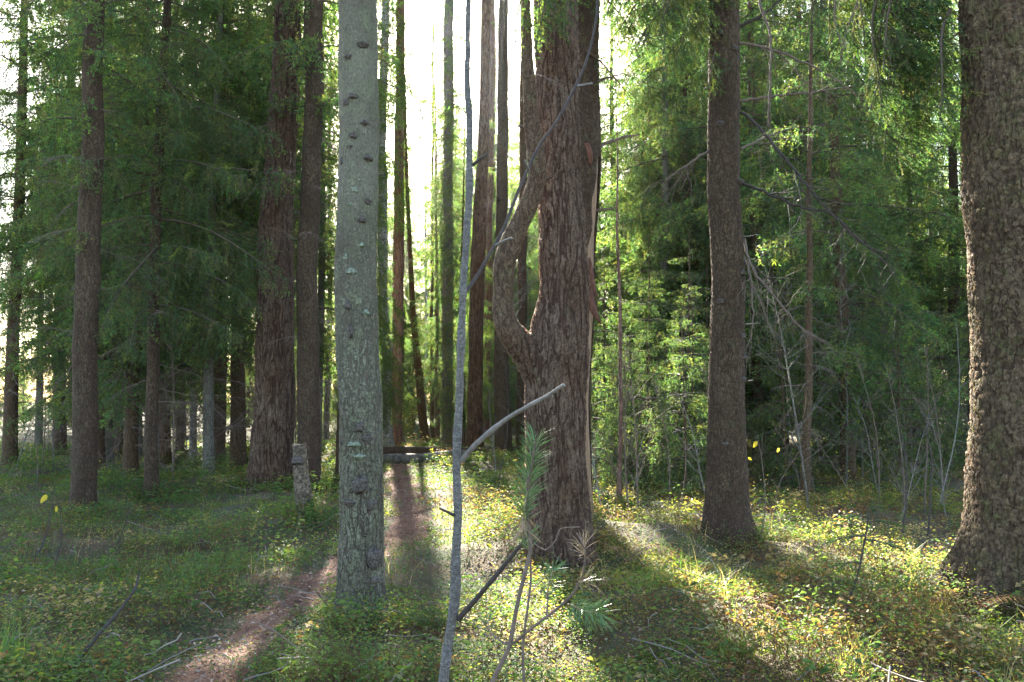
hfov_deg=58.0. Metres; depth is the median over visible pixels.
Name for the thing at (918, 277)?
spruce tree
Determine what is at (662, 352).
young spruce
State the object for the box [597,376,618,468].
bare sapling
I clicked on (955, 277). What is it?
spruce tree
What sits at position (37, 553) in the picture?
bare twig
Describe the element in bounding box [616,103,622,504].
spruce tree
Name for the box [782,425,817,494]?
bare sapling
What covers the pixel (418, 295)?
spruce tree
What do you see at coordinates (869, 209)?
spruce tree
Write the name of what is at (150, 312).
spruce tree
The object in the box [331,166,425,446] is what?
spruce tree
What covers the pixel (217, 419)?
spruce tree
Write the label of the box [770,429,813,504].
bare sapling
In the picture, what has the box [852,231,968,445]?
bare sapling
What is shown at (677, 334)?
young spruce
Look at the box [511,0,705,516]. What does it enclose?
spruce tree
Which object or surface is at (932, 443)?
bare sapling
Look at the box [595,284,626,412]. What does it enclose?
spruce tree
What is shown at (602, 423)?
young spruce
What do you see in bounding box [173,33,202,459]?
birch tree
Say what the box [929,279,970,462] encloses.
young spruce
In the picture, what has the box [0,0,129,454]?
spruce tree
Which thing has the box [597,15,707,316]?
spruce tree
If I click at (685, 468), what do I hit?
bare twig
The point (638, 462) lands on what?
bare sapling
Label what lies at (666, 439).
bare sapling
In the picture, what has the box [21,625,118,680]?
grass tussock
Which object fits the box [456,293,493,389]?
spruce tree
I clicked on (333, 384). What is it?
spruce tree
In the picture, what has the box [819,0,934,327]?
spruce tree
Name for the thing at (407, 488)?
bare twig
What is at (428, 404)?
spruce tree
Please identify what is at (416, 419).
young spruce
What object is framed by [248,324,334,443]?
bare sapling
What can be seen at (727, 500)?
spruce tree
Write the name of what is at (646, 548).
dry fern
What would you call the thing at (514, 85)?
pine tree
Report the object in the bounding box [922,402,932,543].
bare twig
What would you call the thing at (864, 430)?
bare sapling
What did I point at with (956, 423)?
bare twig
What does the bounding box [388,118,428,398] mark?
spruce tree
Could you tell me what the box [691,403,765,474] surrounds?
bare sapling
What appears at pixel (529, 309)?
spruce tree
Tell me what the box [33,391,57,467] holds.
bare sapling
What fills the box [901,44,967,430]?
spruce tree
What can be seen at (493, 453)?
bare sapling
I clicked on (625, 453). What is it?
bare sapling
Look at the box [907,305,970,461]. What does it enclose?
young spruce
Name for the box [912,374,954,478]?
bare sapling
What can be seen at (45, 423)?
bare sapling
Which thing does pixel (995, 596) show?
dry fern
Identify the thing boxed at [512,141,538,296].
pine tree
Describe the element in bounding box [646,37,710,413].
spruce tree
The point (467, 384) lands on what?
young spruce
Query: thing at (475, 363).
pine tree
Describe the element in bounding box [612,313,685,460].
young spruce
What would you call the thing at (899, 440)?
bare sapling
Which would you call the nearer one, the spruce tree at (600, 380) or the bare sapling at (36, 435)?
the bare sapling at (36, 435)
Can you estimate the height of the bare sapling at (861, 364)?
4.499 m
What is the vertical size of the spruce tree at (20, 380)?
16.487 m
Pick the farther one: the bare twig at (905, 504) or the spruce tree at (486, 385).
the spruce tree at (486, 385)
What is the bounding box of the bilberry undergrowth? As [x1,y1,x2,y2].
[0,430,1023,681]
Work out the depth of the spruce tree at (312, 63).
15.22 m
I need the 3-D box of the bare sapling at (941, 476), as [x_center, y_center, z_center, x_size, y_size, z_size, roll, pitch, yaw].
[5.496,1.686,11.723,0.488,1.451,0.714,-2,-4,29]
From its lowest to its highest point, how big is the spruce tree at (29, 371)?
15.760 m
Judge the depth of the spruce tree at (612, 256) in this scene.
25.82 m
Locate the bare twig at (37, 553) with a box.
[32,488,54,559]
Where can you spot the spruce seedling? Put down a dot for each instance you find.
(849, 536)
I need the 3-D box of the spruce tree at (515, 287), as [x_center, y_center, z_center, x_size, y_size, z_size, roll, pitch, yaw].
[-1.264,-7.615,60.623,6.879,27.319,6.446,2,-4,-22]
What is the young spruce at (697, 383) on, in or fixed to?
on the ground at (646, 532)
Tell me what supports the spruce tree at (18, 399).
on the ground at (646, 532)
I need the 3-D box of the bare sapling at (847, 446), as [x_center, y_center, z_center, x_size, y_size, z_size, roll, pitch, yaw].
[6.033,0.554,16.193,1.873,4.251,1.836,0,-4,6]
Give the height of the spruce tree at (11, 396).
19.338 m
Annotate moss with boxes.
[0,456,1023,681]
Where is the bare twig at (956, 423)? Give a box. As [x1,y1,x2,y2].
[937,324,969,509]
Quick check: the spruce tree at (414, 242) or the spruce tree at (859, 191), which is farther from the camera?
the spruce tree at (414, 242)
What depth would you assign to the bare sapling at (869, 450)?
15.14 m
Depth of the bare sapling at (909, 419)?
18.63 m
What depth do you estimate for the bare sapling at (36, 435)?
16.82 m
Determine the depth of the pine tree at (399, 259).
31.20 m
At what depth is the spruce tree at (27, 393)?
68.12 m
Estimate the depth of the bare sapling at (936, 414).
14.74 m
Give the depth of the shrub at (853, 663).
5.35 m
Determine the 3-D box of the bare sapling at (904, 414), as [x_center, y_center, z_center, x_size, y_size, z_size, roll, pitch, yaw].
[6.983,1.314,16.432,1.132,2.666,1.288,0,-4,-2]
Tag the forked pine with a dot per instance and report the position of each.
(549, 351)
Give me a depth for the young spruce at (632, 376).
21.86 m
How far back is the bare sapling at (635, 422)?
13.45 m
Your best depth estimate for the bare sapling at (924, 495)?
12.66 m
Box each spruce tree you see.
[0,0,81,467]
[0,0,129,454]
[0,0,179,517]
[0,0,215,475]
[0,0,254,479]
[0,2,176,450]
[0,21,71,448]
[0,328,4,424]
[0,360,28,423]
[13,1,192,470]
[17,0,299,503]
[18,339,35,416]
[18,350,35,420]
[19,37,118,460]
[29,2,198,455]
[55,3,197,459]
[112,0,300,478]
[141,0,338,472]
[142,12,229,430]
[142,22,254,454]
[144,356,227,434]
[145,0,449,456]
[156,0,321,465]
[185,37,251,434]
[187,2,337,424]
[196,2,338,440]
[212,0,401,493]
[226,307,295,419]
[226,358,251,418]
[245,0,399,460]
[245,320,255,427]
[246,263,337,441]
[250,352,254,422]
[323,0,339,489]
[323,329,337,422]
[330,354,337,424]
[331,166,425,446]
[334,141,421,389]
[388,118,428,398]
[404,0,495,446]
[404,76,472,369]
[410,154,511,445]
[411,313,441,426]
[422,98,494,426]
[423,101,473,297]
[441,25,538,422]
[453,333,466,421]
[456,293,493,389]
[469,0,529,455]
[482,334,516,433]
[491,323,516,411]
[495,9,623,386]
[508,8,539,445]
[508,107,539,313]
[509,222,597,402]
[509,231,538,412]
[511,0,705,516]
[591,0,656,416]
[591,64,681,439]
[591,117,612,416]
[591,321,610,417]
[595,1,695,410]
[595,1,803,412]
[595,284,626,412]
[596,0,748,407]
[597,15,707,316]
[608,0,917,552]
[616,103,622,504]
[636,0,876,471]
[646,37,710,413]
[652,0,773,421]
[690,0,969,483]
[692,0,870,455]
[694,0,817,444]
[696,0,923,472]
[700,0,879,446]
[745,364,752,442]
[747,0,938,460]
[749,0,915,448]
[752,0,878,504]
[768,0,907,429]
[801,0,1023,616]
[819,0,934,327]
[838,0,935,444]
[871,39,969,452]
[872,0,969,455]
[883,137,963,429]
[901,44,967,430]
[913,0,967,434]
[932,107,970,433]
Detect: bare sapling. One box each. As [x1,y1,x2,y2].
[13,392,47,466]
[20,381,62,490]
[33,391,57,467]
[35,361,55,472]
[40,383,69,451]
[107,347,195,459]
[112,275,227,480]
[138,405,141,458]
[141,383,182,464]
[159,384,187,469]
[179,377,193,464]
[227,350,253,411]
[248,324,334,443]
[454,382,476,446]
[480,388,502,474]
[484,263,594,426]
[590,384,611,515]
[592,323,676,521]
[594,327,677,511]
[595,438,616,476]
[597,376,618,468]
[599,374,617,484]
[622,416,654,496]
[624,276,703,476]
[649,377,684,504]
[673,389,706,492]
[687,363,707,460]
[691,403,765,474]
[745,244,853,514]
[747,244,874,446]
[753,339,789,456]
[770,418,799,489]
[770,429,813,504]
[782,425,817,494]
[801,249,897,484]
[806,425,862,513]
[814,268,883,450]
[834,370,888,479]
[848,394,900,495]
[849,354,894,504]
[851,363,876,485]
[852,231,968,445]
[866,342,940,485]
[870,374,915,471]
[870,435,905,504]
[873,331,949,476]
[877,361,928,510]
[879,345,962,518]
[881,408,944,522]
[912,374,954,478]
[913,346,963,495]
[916,396,948,471]
[922,417,963,523]
[951,385,968,450]
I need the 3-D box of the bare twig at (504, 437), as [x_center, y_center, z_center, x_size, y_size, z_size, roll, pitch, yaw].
[-0.145,1.535,14.413,0.182,2.295,0.523,-2,-4,26]
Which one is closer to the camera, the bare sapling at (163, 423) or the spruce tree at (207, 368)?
the spruce tree at (207, 368)
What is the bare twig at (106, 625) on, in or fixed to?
on the ground at (646, 532)
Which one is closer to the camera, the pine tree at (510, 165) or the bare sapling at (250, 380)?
the bare sapling at (250, 380)
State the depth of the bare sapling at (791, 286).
17.05 m
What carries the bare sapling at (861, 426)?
on the ground at (646, 532)
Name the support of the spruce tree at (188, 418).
on the ground at (646, 532)
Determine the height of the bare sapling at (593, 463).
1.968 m
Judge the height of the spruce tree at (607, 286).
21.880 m
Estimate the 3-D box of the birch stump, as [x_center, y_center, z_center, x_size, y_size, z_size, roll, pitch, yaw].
[-2.526,1.933,11.238,0.317,1.353,0.288,0,-4,0]
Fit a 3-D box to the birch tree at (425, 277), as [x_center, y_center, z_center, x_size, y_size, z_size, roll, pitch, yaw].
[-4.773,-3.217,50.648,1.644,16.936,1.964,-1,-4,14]
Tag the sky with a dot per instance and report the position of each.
(425, 8)
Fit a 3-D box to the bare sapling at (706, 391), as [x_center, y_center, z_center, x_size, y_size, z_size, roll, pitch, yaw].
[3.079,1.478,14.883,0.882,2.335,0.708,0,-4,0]
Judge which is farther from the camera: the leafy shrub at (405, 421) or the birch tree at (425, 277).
the birch tree at (425, 277)
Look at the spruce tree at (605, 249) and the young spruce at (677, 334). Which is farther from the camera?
the spruce tree at (605, 249)
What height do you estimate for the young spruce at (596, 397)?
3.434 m
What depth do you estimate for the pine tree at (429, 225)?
66.23 m
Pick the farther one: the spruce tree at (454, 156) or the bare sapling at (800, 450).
the spruce tree at (454, 156)
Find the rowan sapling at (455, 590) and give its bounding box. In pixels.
[438,0,598,681]
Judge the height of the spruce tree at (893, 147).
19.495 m
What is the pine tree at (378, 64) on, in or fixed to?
on the ground at (646, 532)
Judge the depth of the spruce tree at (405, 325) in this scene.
58.32 m
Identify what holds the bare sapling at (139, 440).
on the ground at (646, 532)
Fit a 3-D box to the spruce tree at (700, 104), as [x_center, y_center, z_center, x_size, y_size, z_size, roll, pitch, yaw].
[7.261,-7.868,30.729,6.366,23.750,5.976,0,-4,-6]
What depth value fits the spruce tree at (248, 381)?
35.78 m
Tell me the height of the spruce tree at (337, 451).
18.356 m
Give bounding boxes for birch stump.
[291,443,316,529]
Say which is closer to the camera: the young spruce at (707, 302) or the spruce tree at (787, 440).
the young spruce at (707, 302)
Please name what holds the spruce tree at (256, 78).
on the ground at (646, 532)
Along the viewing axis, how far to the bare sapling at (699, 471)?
12.69 m
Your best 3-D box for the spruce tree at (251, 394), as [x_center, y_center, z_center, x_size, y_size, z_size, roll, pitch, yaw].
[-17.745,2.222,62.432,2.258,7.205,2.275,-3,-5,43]
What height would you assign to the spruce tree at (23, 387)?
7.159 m
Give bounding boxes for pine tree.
[136,0,192,463]
[223,0,335,491]
[327,5,410,243]
[378,0,437,445]
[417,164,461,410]
[464,0,509,446]
[468,0,516,442]
[473,106,519,385]
[508,58,536,260]
[509,112,538,310]
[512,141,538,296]
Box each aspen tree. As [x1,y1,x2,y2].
[391,94,436,445]
[411,0,442,442]
[421,85,441,440]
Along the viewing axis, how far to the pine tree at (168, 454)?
23.79 m
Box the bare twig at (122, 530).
[110,503,129,556]
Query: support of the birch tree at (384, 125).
on the ground at (646, 532)
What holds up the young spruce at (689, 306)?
on the ground at (646, 532)
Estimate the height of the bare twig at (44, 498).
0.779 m
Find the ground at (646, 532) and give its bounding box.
[0,402,1023,681]
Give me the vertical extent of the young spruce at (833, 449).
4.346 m
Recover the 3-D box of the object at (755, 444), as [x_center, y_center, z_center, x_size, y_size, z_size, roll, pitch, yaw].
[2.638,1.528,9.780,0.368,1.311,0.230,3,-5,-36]
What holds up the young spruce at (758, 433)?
on the ground at (646, 532)
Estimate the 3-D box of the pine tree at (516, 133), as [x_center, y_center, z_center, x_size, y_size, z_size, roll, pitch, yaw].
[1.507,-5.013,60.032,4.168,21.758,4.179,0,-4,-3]
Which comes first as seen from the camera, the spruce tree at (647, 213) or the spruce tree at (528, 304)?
the spruce tree at (647, 213)
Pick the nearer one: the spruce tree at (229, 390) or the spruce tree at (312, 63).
the spruce tree at (312, 63)
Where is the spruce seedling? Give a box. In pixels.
[811,511,907,638]
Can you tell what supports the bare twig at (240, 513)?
on the ground at (646, 532)
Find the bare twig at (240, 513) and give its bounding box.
[220,479,255,543]
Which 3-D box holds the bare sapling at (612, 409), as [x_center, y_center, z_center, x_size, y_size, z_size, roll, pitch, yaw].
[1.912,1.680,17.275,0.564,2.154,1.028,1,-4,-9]
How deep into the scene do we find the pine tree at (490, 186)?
36.32 m
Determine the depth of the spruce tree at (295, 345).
25.62 m
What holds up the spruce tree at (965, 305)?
on the ground at (646, 532)
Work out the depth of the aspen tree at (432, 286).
35.13 m
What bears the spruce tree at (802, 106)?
on the ground at (646, 532)
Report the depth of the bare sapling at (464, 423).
27.25 m
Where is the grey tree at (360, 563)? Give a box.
[332,0,391,629]
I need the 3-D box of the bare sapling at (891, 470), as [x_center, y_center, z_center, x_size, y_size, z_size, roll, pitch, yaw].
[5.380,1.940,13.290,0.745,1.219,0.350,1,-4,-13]
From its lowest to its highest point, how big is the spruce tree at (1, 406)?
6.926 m
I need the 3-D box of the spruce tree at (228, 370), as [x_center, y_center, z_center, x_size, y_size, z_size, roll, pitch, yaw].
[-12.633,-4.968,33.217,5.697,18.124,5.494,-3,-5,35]
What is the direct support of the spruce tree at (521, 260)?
on the ground at (646, 532)
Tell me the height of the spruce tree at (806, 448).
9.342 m
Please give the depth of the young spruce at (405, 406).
43.49 m
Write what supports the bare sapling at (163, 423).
on the ground at (646, 532)
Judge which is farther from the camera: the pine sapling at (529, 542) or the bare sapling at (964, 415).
the bare sapling at (964, 415)
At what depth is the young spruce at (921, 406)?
21.35 m
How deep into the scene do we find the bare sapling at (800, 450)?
12.91 m
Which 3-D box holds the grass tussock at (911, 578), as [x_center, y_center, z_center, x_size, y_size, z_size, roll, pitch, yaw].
[3.210,1.894,7.236,0.820,0.356,0.959,0,-4,0]
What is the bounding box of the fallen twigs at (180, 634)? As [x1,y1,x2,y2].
[0,444,1023,681]
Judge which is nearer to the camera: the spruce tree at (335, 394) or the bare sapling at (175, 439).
the bare sapling at (175, 439)
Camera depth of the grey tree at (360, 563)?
6.61 m
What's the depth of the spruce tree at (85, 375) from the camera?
13.09 m
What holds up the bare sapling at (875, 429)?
on the ground at (646, 532)
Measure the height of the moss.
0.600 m
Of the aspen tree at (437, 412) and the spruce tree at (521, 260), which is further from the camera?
the aspen tree at (437, 412)
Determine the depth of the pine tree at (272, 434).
15.61 m
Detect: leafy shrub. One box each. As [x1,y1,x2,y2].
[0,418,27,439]
[402,390,425,436]
[402,395,430,436]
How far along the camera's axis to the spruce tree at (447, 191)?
31.77 m
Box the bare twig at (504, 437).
[491,366,511,510]
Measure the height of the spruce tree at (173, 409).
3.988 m
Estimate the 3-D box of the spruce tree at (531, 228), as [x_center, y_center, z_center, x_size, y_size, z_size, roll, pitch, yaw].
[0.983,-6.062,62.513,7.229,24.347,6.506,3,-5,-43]
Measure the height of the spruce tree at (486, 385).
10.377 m
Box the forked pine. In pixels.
[492,0,605,568]
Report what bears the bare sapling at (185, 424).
on the ground at (646, 532)
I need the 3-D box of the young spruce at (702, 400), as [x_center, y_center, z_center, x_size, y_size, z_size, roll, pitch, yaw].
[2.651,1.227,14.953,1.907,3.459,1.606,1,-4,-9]
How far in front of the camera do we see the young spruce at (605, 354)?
19.56 m
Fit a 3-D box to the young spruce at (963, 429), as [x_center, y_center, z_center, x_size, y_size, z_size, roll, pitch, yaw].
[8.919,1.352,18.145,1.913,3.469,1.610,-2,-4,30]
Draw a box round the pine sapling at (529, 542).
[473,420,618,681]
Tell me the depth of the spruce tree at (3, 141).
22.28 m
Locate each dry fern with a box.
[590,541,676,561]
[730,592,828,615]
[922,588,1023,616]
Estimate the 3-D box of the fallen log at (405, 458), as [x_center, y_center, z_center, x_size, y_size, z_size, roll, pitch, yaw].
[-2.407,3.042,23.956,2.522,0.400,0.327,2,-4,-23]
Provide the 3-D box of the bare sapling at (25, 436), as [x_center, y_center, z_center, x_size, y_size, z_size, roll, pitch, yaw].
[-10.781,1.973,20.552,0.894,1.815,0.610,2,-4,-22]
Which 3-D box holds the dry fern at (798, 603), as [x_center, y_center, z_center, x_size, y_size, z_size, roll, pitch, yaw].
[1.930,1.906,6.646,0.712,0.160,0.556,-1,-4,18]
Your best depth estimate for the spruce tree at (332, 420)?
32.44 m
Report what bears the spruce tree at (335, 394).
on the ground at (646, 532)
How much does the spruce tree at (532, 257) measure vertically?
23.811 m
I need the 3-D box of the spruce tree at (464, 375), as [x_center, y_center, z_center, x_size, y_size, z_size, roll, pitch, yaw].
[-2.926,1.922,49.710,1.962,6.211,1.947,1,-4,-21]
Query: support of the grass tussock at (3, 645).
on the ground at (646, 532)
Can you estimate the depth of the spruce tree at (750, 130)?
21.57 m
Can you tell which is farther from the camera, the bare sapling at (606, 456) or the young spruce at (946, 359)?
the young spruce at (946, 359)
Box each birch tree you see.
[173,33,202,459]
[322,16,338,449]
[377,0,419,445]
[411,153,430,410]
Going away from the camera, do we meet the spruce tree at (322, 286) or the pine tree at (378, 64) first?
the spruce tree at (322, 286)
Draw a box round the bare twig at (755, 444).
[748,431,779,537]
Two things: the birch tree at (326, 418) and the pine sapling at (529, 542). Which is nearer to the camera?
the pine sapling at (529, 542)
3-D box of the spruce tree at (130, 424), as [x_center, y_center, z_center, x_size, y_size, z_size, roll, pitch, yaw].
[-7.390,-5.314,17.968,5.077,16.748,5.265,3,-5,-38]
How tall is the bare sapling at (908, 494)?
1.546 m
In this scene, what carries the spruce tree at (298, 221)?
on the ground at (646, 532)
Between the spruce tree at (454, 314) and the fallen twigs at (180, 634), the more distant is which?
the spruce tree at (454, 314)
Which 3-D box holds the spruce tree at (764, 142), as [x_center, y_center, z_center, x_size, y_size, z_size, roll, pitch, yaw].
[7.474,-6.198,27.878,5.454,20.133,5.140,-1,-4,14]
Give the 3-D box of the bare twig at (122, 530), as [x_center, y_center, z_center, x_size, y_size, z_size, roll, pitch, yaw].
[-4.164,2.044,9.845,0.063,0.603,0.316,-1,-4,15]
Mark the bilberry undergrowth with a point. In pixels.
(772, 490)
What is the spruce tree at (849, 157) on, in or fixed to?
on the ground at (646, 532)
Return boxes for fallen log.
[383,446,524,454]
[383,450,465,463]
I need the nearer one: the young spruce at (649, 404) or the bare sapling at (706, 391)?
the bare sapling at (706, 391)
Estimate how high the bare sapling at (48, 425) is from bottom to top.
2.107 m
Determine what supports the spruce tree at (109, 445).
on the ground at (646, 532)
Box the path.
[166,463,432,681]
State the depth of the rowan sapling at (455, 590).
2.58 m
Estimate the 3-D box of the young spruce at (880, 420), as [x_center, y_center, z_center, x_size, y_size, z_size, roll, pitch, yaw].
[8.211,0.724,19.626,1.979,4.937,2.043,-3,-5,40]
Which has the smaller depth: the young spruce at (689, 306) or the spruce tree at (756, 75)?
the young spruce at (689, 306)
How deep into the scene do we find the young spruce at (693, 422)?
16.38 m
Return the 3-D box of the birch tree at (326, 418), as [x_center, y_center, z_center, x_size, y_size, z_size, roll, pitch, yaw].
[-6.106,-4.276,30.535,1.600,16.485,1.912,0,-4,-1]
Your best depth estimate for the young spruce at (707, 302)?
21.25 m
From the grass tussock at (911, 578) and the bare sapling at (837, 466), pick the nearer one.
the grass tussock at (911, 578)
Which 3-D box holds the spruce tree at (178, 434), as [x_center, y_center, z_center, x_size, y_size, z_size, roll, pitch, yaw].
[-9.830,-3.741,28.332,4.518,14.906,4.686,1,-4,-12]
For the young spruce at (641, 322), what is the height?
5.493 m
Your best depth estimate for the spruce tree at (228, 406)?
53.05 m
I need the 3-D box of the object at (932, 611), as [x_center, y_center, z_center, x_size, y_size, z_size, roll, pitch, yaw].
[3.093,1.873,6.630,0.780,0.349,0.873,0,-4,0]
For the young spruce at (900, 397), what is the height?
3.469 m
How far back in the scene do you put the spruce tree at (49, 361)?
18.31 m
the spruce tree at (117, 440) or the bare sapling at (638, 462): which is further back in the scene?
the spruce tree at (117, 440)
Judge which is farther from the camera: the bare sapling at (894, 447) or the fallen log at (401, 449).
the fallen log at (401, 449)
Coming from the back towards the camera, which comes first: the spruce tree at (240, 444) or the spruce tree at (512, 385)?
the spruce tree at (512, 385)
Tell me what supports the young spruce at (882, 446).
on the ground at (646, 532)
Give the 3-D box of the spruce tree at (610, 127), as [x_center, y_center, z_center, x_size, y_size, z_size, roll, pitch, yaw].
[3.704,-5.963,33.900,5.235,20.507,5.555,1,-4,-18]
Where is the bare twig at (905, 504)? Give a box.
[882,409,907,539]
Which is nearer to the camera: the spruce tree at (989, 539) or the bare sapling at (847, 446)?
the spruce tree at (989, 539)
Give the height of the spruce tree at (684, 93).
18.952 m
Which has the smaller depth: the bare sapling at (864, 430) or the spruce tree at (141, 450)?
the bare sapling at (864, 430)
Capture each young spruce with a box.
[402,329,430,434]
[402,386,429,438]
[464,341,493,425]
[590,343,642,489]
[591,253,653,475]
[591,308,664,486]
[591,337,616,469]
[595,239,698,469]
[595,331,686,489]
[601,360,636,454]
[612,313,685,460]
[622,334,698,472]
[627,310,708,500]
[634,280,746,496]
[637,231,746,476]
[674,341,747,468]
[676,254,749,467]
[745,282,833,491]
[766,296,869,478]
[820,267,914,467]
[835,319,969,493]
[853,268,947,474]
[880,307,952,466]
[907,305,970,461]
[911,327,970,478]
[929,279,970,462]
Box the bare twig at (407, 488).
[398,456,411,509]
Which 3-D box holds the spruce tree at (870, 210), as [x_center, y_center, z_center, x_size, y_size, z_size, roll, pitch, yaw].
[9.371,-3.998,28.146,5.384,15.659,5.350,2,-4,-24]
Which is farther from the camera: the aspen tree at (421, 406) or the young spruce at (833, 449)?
the aspen tree at (421, 406)
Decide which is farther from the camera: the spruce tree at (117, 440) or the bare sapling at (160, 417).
the spruce tree at (117, 440)
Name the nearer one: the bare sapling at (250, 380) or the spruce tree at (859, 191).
the spruce tree at (859, 191)
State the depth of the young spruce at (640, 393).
18.01 m
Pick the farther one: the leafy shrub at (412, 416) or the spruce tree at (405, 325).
the spruce tree at (405, 325)
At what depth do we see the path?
7.49 m
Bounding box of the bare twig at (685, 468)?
[679,422,693,508]
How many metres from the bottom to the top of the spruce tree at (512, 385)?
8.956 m
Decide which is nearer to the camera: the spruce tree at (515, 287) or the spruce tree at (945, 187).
the spruce tree at (945, 187)
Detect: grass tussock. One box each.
[0,595,99,673]
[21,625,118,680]
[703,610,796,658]
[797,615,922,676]
[876,563,938,599]
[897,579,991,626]
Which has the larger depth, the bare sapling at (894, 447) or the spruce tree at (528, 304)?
the spruce tree at (528, 304)
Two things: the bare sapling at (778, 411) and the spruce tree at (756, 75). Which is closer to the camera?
the bare sapling at (778, 411)
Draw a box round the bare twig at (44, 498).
[40,494,64,570]
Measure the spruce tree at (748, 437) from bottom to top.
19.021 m
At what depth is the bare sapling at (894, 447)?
18.33 m
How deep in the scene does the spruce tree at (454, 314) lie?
58.27 m
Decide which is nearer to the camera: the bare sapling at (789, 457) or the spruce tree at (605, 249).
the bare sapling at (789, 457)
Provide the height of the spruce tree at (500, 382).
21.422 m
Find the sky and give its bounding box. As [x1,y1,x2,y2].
[0,0,963,401]
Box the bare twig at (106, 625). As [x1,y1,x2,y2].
[60,573,139,681]

